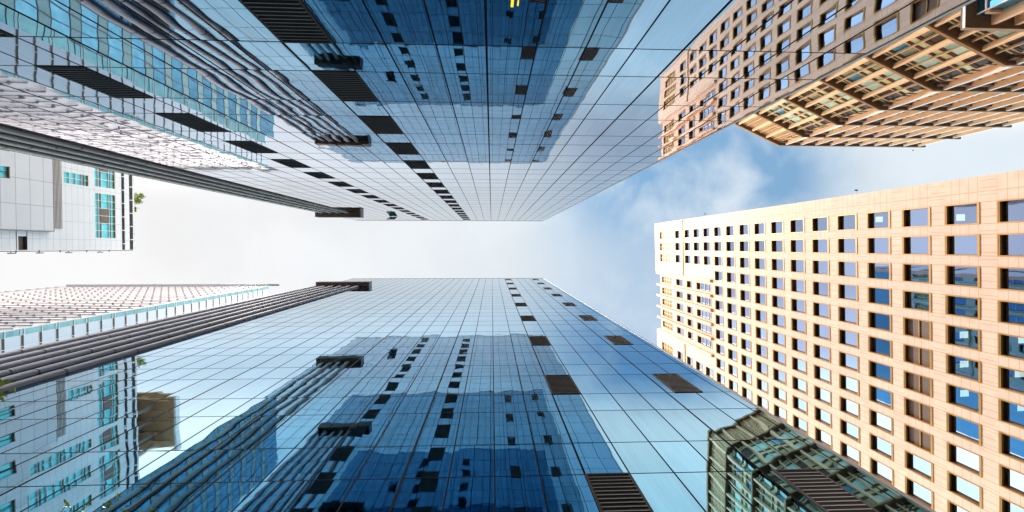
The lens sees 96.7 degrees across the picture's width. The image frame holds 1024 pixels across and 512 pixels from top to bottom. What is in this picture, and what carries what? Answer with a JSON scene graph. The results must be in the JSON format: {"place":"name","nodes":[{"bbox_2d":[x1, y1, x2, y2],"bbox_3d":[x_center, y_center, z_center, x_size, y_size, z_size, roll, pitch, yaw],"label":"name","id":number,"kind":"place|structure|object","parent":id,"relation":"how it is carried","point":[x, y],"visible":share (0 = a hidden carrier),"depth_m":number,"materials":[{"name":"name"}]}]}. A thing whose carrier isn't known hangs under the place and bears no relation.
{"place":"outdoors","nodes":[
{"label":"outdoors","id":0,"kind":"place"},
{"bbox_2d":[0,379,15,400],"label":"young tree","id":1,"kind":"object","parent":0,"point":[5,381],"visible":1,"depth_m":4.69,"materials":[{"name":"green plant"}]},
{"bbox_2d":[0,149,134,253],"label":"panel building","id":2,"kind":"structure","parent":0,"point":[47,204],"depth_m":62.47,"materials":[{"name":"white concrete"}]},
{"bbox_2d":[0,165,9,178],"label":"window","id":3,"kind":"structure","parent":2,"relation":"in","point":[4,170],"depth_m":54.93,"materials":[{"name":"teal glass"}]},
{"bbox_2d":[63,171,87,186],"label":"window","id":4,"kind":"structure","parent":2,"relation":"in","point":[68,177],"depth_m":64.63,"materials":[{"name":"teal glass"}]},
{"bbox_2d":[94,168,114,188],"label":"window","id":5,"kind":"structure","parent":2,"relation":"in","point":[102,178],"depth_m":69.64,"materials":[{"name":"teal glass"}]},
{"bbox_2d":[94,192,115,237],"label":"window","id":6,"kind":"structure","parent":2,"relation":"in","point":[105,227],"depth_m":69.68,"materials":[{"name":"teal glass"}]},
{"bbox_2d":[134,193,145,204],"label":"roof shrub","id":7,"kind":"object","parent":2,"relation":"on","point":[137,200],"visible":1,"depth_m":75.91,"materials":[{"name":"green plant"}]},
{"bbox_2d":[59,492,156,511],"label":"young tree","id":8,"kind":"object","parent":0,"point":[108,505],"visible":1,"depth_m":4.83,"materials":[{"name":"green plant"}]},
{"bbox_2d":[0,284,278,352],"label":"louvred building","id":9,"kind":"structure","parent":0,"point":[33,317],"depth_m":75.18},
{"bbox_2d":[1,339,4,352],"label":"slit window","id":10,"kind":"structure","parent":9,"relation":"in","point":[2,340],"depth_m":50.39,"materials":[{"name":"grey glass"}]},
{"bbox_2d":[20,335,23,348],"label":"slit window","id":11,"kind":"structure","parent":9,"relation":"in","point":[21,336],"depth_m":52.44,"materials":[{"name":"grey glass"}]},
{"bbox_2d":[39,332,41,344],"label":"slit window","id":12,"kind":"structure","parent":9,"relation":"in","point":[40,333],"depth_m":54.65,"materials":[{"name":"grey glass"}]},
{"bbox_2d":[56,328,58,340],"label":"slit window","id":13,"kind":"structure","parent":9,"relation":"in","point":[57,330],"depth_m":56.78,"materials":[{"name":"grey glass"}]},
{"bbox_2d":[71,326,73,337],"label":"slit window","id":14,"kind":"structure","parent":9,"relation":"in","point":[72,327],"depth_m":58.82,"materials":[{"name":"grey glass"}]},
{"bbox_2d":[86,323,88,334],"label":"slit window","id":15,"kind":"structure","parent":9,"relation":"in","point":[87,324],"depth_m":61.00,"materials":[{"name":"grey glass"}]},
{"bbox_2d":[112,318,114,328],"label":"slit window","id":16,"kind":"structure","parent":9,"relation":"in","point":[113,319],"depth_m":65.18,"materials":[{"name":"grey glass"}]},
{"bbox_2d":[0,122,1023,344],"label":"sky","id":17,"kind":"structure","parent":0,"point":[599,250],"materials":[{"name":"white"}]},
{"bbox_2d":[655,170,1023,511],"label":"office building","id":18,"kind":"structure","parent":0,"point":[880,334],"depth_m":45.64,"materials":[{"name":"beige stone"}]},
{"bbox_2d":[659,231,669,238],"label":"window","id":19,"kind":"structure","parent":18,"relation":"in","point":[663,234],"depth_m":102.17,"materials":[{"name":"brown metal"}]},
{"bbox_2d":[660,242,669,250],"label":"window","id":20,"kind":"structure","parent":18,"relation":"in","point":[663,246],"depth_m":101.99,"materials":[{"name":"brown metal"}]},
{"bbox_2d":[660,254,670,261],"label":"window","id":21,"kind":"structure","parent":18,"relation":"in","point":[663,257],"depth_m":102.19,"materials":[{"name":"brown metal"}]},
{"bbox_2d":[662,276,671,283],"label":"window","id":22,"kind":"structure","parent":18,"relation":"in","point":[668,280],"depth_m":101.28,"materials":[{"name":"brown metal"}]},
{"bbox_2d":[662,287,671,295],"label":"window","id":23,"kind":"structure","parent":18,"relation":"in","point":[667,291],"depth_m":101.60,"materials":[{"name":"brown metal"}]},
{"bbox_2d":[662,298,671,306],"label":"window","id":24,"kind":"structure","parent":18,"relation":"in","point":[666,302],"depth_m":101.80,"materials":[{"name":"brown metal"}]},
{"bbox_2d":[662,342,672,354],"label":"window","id":25,"kind":"structure","parent":18,"relation":"in","point":[666,347],"depth_m":102.57,"materials":[{"name":"brown metal"}]},
{"bbox_2d":[662,310,672,318],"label":"window","id":26,"kind":"structure","parent":18,"relation":"in","point":[668,314],"depth_m":101.90,"materials":[{"name":"brown metal"}]},
{"bbox_2d":[663,321,672,330],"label":"window","id":27,"kind":"structure","parent":18,"relation":"in","point":[667,325],"depth_m":101.48,"materials":[{"name":"brown metal"}]},
{"bbox_2d":[696,282,710,291],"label":"window","id":28,"kind":"structure","parent":18,"relation":"in","point":[699,286],"depth_m":84.14,"materials":[{"name":"blue glass"}]},
{"bbox_2d":[696,295,711,306],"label":"window","id":29,"kind":"structure","parent":18,"relation":"in","point":[699,299],"depth_m":84.09,"materials":[{"name":"blue glass"}]},
{"bbox_2d":[697,309,711,320],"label":"window","id":30,"kind":"structure","parent":18,"relation":"in","point":[700,313],"depth_m":84.17,"materials":[{"name":"blue glass"}]},
{"bbox_2d":[697,322,711,334],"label":"window","id":31,"kind":"structure","parent":18,"relation":"in","point":[702,327],"depth_m":84.07,"materials":[{"name":"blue glass"}]},
{"bbox_2d":[697,335,711,348],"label":"window","id":32,"kind":"structure","parent":18,"relation":"in","point":[701,340],"depth_m":84.34,"materials":[{"name":"blue glass"}]},
{"bbox_2d":[789,218,804,232],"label":"window","id":33,"kind":"structure","parent":18,"relation":"in","point":[795,225],"depth_m":57.93,"materials":[{"name":"blue glass"}]},
{"bbox_2d":[790,239,804,252],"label":"window","id":34,"kind":"structure","parent":18,"relation":"in","point":[796,245],"depth_m":58.02,"materials":[{"name":"blue glass"}]},
{"bbox_2d":[790,259,804,272],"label":"window","id":35,"kind":"structure","parent":18,"relation":"in","point":[796,265],"depth_m":58.07,"materials":[{"name":"blue glass"}]},
{"bbox_2d":[790,278,805,293],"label":"window","id":36,"kind":"structure","parent":18,"relation":"in","point":[796,285],"depth_m":58.09,"materials":[{"name":"blue glass"}]},
{"bbox_2d":[791,298,805,313],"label":"window","id":37,"kind":"structure","parent":18,"relation":"in","point":[797,305],"depth_m":58.17,"materials":[{"name":"blue glass"}]},
{"bbox_2d":[791,317,805,334],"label":"window","id":38,"kind":"structure","parent":18,"relation":"in","point":[797,325],"depth_m":58.23,"materials":[{"name":"blue glass"}]},
{"bbox_2d":[791,337,806,354],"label":"window","id":39,"kind":"structure","parent":18,"relation":"in","point":[798,345],"depth_m":58.24,"materials":[{"name":"blue glass"}]},
{"bbox_2d":[792,356,806,374],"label":"window","id":40,"kind":"structure","parent":18,"relation":"in","point":[799,365],"depth_m":58.29,"materials":[{"name":"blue glass"}]},
{"bbox_2d":[792,375,806,394],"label":"window","id":41,"kind":"structure","parent":18,"relation":"in","point":[798,384],"depth_m":58.39,"materials":[{"name":"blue glass"}]},
{"bbox_2d":[792,395,807,415],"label":"window","id":42,"kind":"structure","parent":18,"relation":"in","point":[798,404],"depth_m":58.39,"materials":[{"name":"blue glass"}]},
{"bbox_2d":[793,414,807,434],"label":"window","id":43,"kind":"structure","parent":18,"relation":"in","point":[800,424],"depth_m":58.49,"materials":[{"name":"white glass"}]},
{"bbox_2d":[811,216,828,231],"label":"window","id":44,"kind":"structure","parent":18,"relation":"in","point":[818,224],"depth_m":53.88,"materials":[{"name":"blue glass"}]},
{"bbox_2d":[811,238,828,252],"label":"window","id":45,"kind":"structure","parent":18,"relation":"in","point":[821,245],"depth_m":53.97,"materials":[{"name":"blue glass"}]},
{"bbox_2d":[812,260,829,274],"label":"window","id":46,"kind":"structure","parent":18,"relation":"in","point":[819,267],"depth_m":53.95,"materials":[{"name":"blue glass"}]},
{"bbox_2d":[812,281,829,297],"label":"window","id":47,"kind":"structure","parent":18,"relation":"in","point":[819,288],"depth_m":54.04,"materials":[{"name":"blue glass"}]},
{"bbox_2d":[812,302,829,318],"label":"window","id":48,"kind":"structure","parent":18,"relation":"in","point":[821,310],"depth_m":54.12,"materials":[{"name":"blue glass"}]},
{"bbox_2d":[813,322,830,340],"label":"window","id":49,"kind":"structure","parent":18,"relation":"in","point":[820,331],"depth_m":54.10,"materials":[{"name":"blue glass"}]},
{"bbox_2d":[813,343,830,362],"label":"window","id":50,"kind":"structure","parent":18,"relation":"in","point":[823,353],"depth_m":54.20,"materials":[{"name":"blue glass"}]},
{"bbox_2d":[813,364,830,384],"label":"window","id":51,"kind":"structure","parent":18,"relation":"in","point":[822,374],"depth_m":54.27,"materials":[{"name":"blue glass"}]},
{"bbox_2d":[814,385,831,406],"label":"window","id":52,"kind":"structure","parent":18,"relation":"in","point":[822,395],"depth_m":54.25,"materials":[{"name":"white glass"}]},
{"bbox_2d":[814,405,831,428],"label":"window","id":53,"kind":"structure","parent":18,"relation":"in","point":[822,416],"depth_m":54.33,"materials":[{"name":"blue glass"}]},
{"bbox_2d":[814,426,831,448],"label":"window","id":54,"kind":"structure","parent":18,"relation":"in","point":[821,436],"depth_m":54.44,"materials":[{"name":"white glass"}]},
{"bbox_2d":[836,214,856,230],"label":"window","id":55,"kind":"structure","parent":18,"relation":"in","point":[846,222],"depth_m":49.82,"materials":[{"name":"blue glass"}]},
{"bbox_2d":[837,238,857,253],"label":"window","id":56,"kind":"structure","parent":18,"relation":"in","point":[844,245],"depth_m":49.89,"materials":[{"name":"blue glass"}]},
{"bbox_2d":[837,261,857,277],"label":"window","id":57,"kind":"structure","parent":18,"relation":"in","point":[844,268],"depth_m":49.87,"materials":[{"name":"blue glass"}]},
{"bbox_2d":[837,283,857,301],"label":"window","id":58,"kind":"structure","parent":18,"relation":"in","point":[849,292],"depth_m":49.95,"materials":[{"name":"blue glass"}]},
{"bbox_2d":[838,306,858,324],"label":"window","id":59,"kind":"structure","parent":18,"relation":"in","point":[845,314],"depth_m":50.04,"materials":[{"name":"blue glass"}]},
{"bbox_2d":[838,328,858,348],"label":"window","id":60,"kind":"structure","parent":18,"relation":"in","point":[845,337],"depth_m":50.03,"materials":[{"name":"blue glass"}]},
{"bbox_2d":[838,351,858,372],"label":"window","id":61,"kind":"structure","parent":18,"relation":"in","point":[848,361],"depth_m":50.10,"materials":[{"name":"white glass"}]},
{"bbox_2d":[839,373,859,395],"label":"window","id":62,"kind":"structure","parent":18,"relation":"in","point":[848,384],"depth_m":50.19,"materials":[{"name":"white glass"}]},
{"bbox_2d":[839,396,859,419],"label":"window","id":63,"kind":"structure","parent":18,"relation":"in","point":[851,408],"depth_m":50.18,"materials":[{"name":"white glass"}]},
{"bbox_2d":[839,418,859,443],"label":"window","id":64,"kind":"structure","parent":18,"relation":"in","point":[847,429],"depth_m":50.25,"materials":[{"name":"white glass"}]},
{"bbox_2d":[840,440,860,466],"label":"window","id":65,"kind":"structure","parent":18,"relation":"in","point":[847,451],"depth_m":50.35,"materials":[{"name":"white glass"}]},
{"bbox_2d":[866,210,890,229],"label":"window","id":66,"kind":"structure","parent":18,"relation":"in","point":[881,219],"depth_m":45.71,"materials":[{"name":"blue glass"}]},
{"bbox_2d":[866,237,890,254],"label":"window","id":67,"kind":"structure","parent":18,"relation":"in","point":[875,245],"depth_m":45.78,"materials":[{"name":"blue glass"}]},
{"bbox_2d":[867,262,890,280],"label":"window","id":68,"kind":"structure","parent":18,"relation":"in","point":[875,270],"depth_m":45.86,"materials":[{"name":"blue glass"}]},
{"bbox_2d":[867,286,891,306],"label":"window","id":69,"kind":"structure","parent":18,"relation":"in","point":[875,295],"depth_m":45.94,"materials":[{"name":"blue glass"}]},
{"bbox_2d":[867,311,891,332],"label":"window","id":70,"kind":"structure","parent":18,"relation":"in","point":[879,321],"depth_m":45.93,"materials":[{"name":"blue glass"}]},
{"bbox_2d":[868,335,891,357],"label":"window","id":71,"kind":"structure","parent":18,"relation":"in","point":[879,346],"depth_m":46.01,"materials":[{"name":"blue glass"}]},
{"bbox_2d":[868,360,892,383],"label":"window","id":72,"kind":"structure","parent":18,"relation":"in","point":[876,370],"depth_m":46.09,"materials":[{"name":"blue glass"}]},
{"bbox_2d":[868,384,892,409],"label":"window","id":73,"kind":"structure","parent":18,"relation":"in","point":[882,397],"depth_m":46.08,"materials":[{"name":"blue glass"}]},
{"bbox_2d":[869,408,892,435],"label":"window","id":74,"kind":"structure","parent":18,"relation":"in","point":[880,421],"depth_m":46.15,"materials":[{"name":"white glass"}]},
{"bbox_2d":[869,432,893,460],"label":"window","id":75,"kind":"structure","parent":18,"relation":"in","point":[877,444],"depth_m":46.24,"materials":[{"name":"white glass"}]},
{"bbox_2d":[869,457,893,485],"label":"window","id":76,"kind":"structure","parent":18,"relation":"in","point":[877,468],"depth_m":46.23,"materials":[{"name":"white glass"}]},
{"bbox_2d":[901,207,930,227],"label":"window","id":77,"kind":"structure","parent":18,"relation":"in","point":[913,217],"depth_m":41.69,"materials":[{"name":"blue glass"}]},
{"bbox_2d":[902,236,930,254],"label":"window","id":78,"kind":"structure","parent":18,"relation":"in","point":[911,245],"depth_m":41.77,"materials":[{"name":"blue glass"}]},
{"bbox_2d":[902,263,930,283],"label":"window","id":79,"kind":"structure","parent":18,"relation":"in","point":[915,273],"depth_m":41.79,"materials":[{"name":"blue glass"}]},
{"bbox_2d":[902,290,931,312],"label":"window","id":80,"kind":"structure","parent":18,"relation":"in","point":[912,300],"depth_m":41.84,"materials":[{"name":"teal glass"}]},
{"bbox_2d":[903,317,931,340],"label":"window","id":81,"kind":"structure","parent":18,"relation":"in","point":[916,328],"depth_m":41.77,"materials":[{"name":"brown metal"}]},
{"bbox_2d":[903,343,931,369],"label":"window","id":82,"kind":"structure","parent":18,"relation":"in","point":[922,357],"depth_m":41.87,"materials":[{"name":"brown metal"}]},
{"bbox_2d":[903,370,932,397],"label":"window","id":83,"kind":"structure","parent":18,"relation":"in","point":[917,383],"depth_m":41.93,"materials":[{"name":"brown metal"}]},
{"bbox_2d":[904,397,932,425],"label":"window","id":84,"kind":"structure","parent":18,"relation":"in","point":[916,410],"depth_m":41.85,"materials":[{"name":"brown glass"}]},
{"bbox_2d":[904,423,932,454],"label":"window","id":85,"kind":"structure","parent":18,"relation":"in","point":[918,438],"depth_m":41.96,"materials":[{"name":"brown glass"}]},
{"bbox_2d":[904,450,933,482],"bbox_3d":[37.589,19.303,41.912,0.408,2.820,1.740,-2,-89,-3],"label":"window","id":86,"kind":"structure","parent":18,"relation":"in","point":[914,463],"depth_m":42.15,"materials":[{"name":"white glass"}]},
{"bbox_2d":[905,476,933,509],"bbox_3d":[37.662,21.836,41.963,0.408,2.820,1.740,-2,-89,-3],"label":"window","id":87,"kind":"structure","parent":18,"relation":"in","point":[922,494],"depth_m":42.14,"materials":[{"name":"white glass"}]},
{"bbox_2d":[947,499,968,511],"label":"window","id":88,"kind":"structure","parent":18,"relation":"in","point":[951,507],"depth_m":39.03,"materials":[{"name":"white glass"}]},
{"bbox_2d":[944,202,979,225],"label":"window","id":89,"kind":"structure","parent":18,"relation":"in","point":[967,213],"depth_m":37.61,"materials":[{"name":"blue glass"}]},
{"bbox_2d":[944,234,979,255],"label":"window","id":90,"kind":"structure","parent":18,"relation":"in","point":[954,245],"depth_m":37.70,"materials":[{"name":"blue glass"}]},
{"bbox_2d":[945,265,980,287],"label":"window","id":91,"kind":"structure","parent":18,"relation":"in","point":[955,275],"depth_m":37.69,"materials":[{"name":"blue glass"}]},
{"bbox_2d":[945,294,980,319],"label":"window","id":92,"kind":"structure","parent":18,"relation":"in","point":[959,306],"depth_m":37.76,"materials":[{"name":"blue glass"}]},
{"bbox_2d":[945,324,980,351],"bbox_3d":[37.399,6.711,37.623,0.408,2.820,1.740,-2,-89,-3],"label":"window","id":93,"kind":"structure","parent":18,"relation":"in","point":[963,337],"depth_m":37.82,"materials":[{"name":"blue glass"}]},
{"bbox_2d":[945,353,980,382],"bbox_3d":[37.473,9.245,37.674,0.408,2.820,1.740,-2,-89,-3],"label":"window","id":94,"kind":"structure","parent":18,"relation":"in","point":[969,369],"depth_m":37.85,"materials":[{"name":"blue glass"}]},
{"bbox_2d":[946,383,981,414],"bbox_3d":[37.547,11.778,37.725,0.408,2.820,1.740,-2,-89,-3],"label":"window","id":95,"kind":"structure","parent":18,"relation":"in","point":[964,398],"depth_m":37.90,"materials":[{"name":"blue glass"}]},
{"bbox_2d":[946,412,981,445],"bbox_3d":[37.620,14.312,37.775,0.408,2.820,1.740,-2,-89,-3],"label":"window","id":96,"kind":"structure","parent":18,"relation":"in","point":[971,431],"depth_m":37.97,"materials":[{"name":"blue glass"}]},
{"bbox_2d":[946,441,981,477],"bbox_3d":[37.694,16.845,37.826,0.408,2.820,1.740,-2,-89,-3],"label":"window","id":97,"kind":"structure","parent":18,"relation":"in","point":[967,460],"depth_m":38.00,"materials":[{"name":"white glass"}]},
{"bbox_2d":[947,470,981,508],"bbox_3d":[37.768,19.378,37.877,0.408,2.820,1.740,-2,-89,-3],"label":"window","id":98,"kind":"structure","parent":18,"relation":"in","point":[957,485],"depth_m":38.06,"materials":[{"name":"white glass"}]},
{"bbox_2d":[996,198,1023,222],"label":"window","id":99,"kind":"structure","parent":18,"relation":"in","point":[1010,210],"depth_m":34.10,"materials":[{"name":"blue glass"}]},
{"bbox_2d":[997,233,1023,256],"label":"window","id":100,"kind":"structure","parent":18,"relation":"in","point":[1008,244],"depth_m":34.15,"materials":[{"name":"blue glass"}]},
{"bbox_2d":[997,267,1023,291],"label":"window","id":101,"kind":"structure","parent":18,"relation":"in","point":[1008,278],"depth_m":34.23,"materials":[{"name":"blue glass"}]},
{"bbox_2d":[997,300,1023,325],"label":"window","id":102,"kind":"structure","parent":18,"relation":"in","point":[1008,312],"depth_m":34.30,"materials":[{"name":"blue glass"}]},
{"bbox_2d":[997,333,1023,360],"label":"window","id":103,"kind":"structure","parent":18,"relation":"in","point":[1010,346],"depth_m":34.34,"materials":[{"name":"blue glass"}]},
{"bbox_2d":[998,366,1023,394],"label":"window","id":104,"kind":"structure","parent":18,"relation":"in","point":[1012,380],"depth_m":34.41,"materials":[{"name":"blue glass"}]},
{"bbox_2d":[998,398,1023,428],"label":"window","id":105,"kind":"structure","parent":18,"relation":"in","point":[1010,413],"depth_m":34.48,"materials":[{"name":"blue glass"}]},
{"bbox_2d":[998,431,1023,462],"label":"window","id":106,"kind":"structure","parent":18,"relation":"in","point":[1010,446],"depth_m":34.54,"materials":[{"name":"blue glass"}]},
{"bbox_2d":[998,464,1023,496],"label":"window","id":107,"kind":"structure","parent":18,"relation":"in","point":[1012,480],"depth_m":34.56,"materials":[{"name":"white glass"}]},
{"bbox_2d":[999,496,1023,511],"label":"window","id":108,"kind":"structure","parent":18,"relation":"in","point":[1005,505],"depth_m":34.88,"materials":[{"name":"white glass"}]},
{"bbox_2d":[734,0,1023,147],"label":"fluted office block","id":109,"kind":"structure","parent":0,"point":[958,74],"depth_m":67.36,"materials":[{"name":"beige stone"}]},
{"label":"ground","id":110,"kind":"structure","parent":0,"visible":0},
{"bbox_2d":[0,278,935,511],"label":"glass tower","id":111,"kind":"structure","parent":110,"relation":"on","point":[447,395],"depth_m":14.84,"materials":[{"name":"glass"}]},
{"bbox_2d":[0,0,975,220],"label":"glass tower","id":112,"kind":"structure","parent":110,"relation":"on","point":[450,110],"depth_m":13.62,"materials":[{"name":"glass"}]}
]}

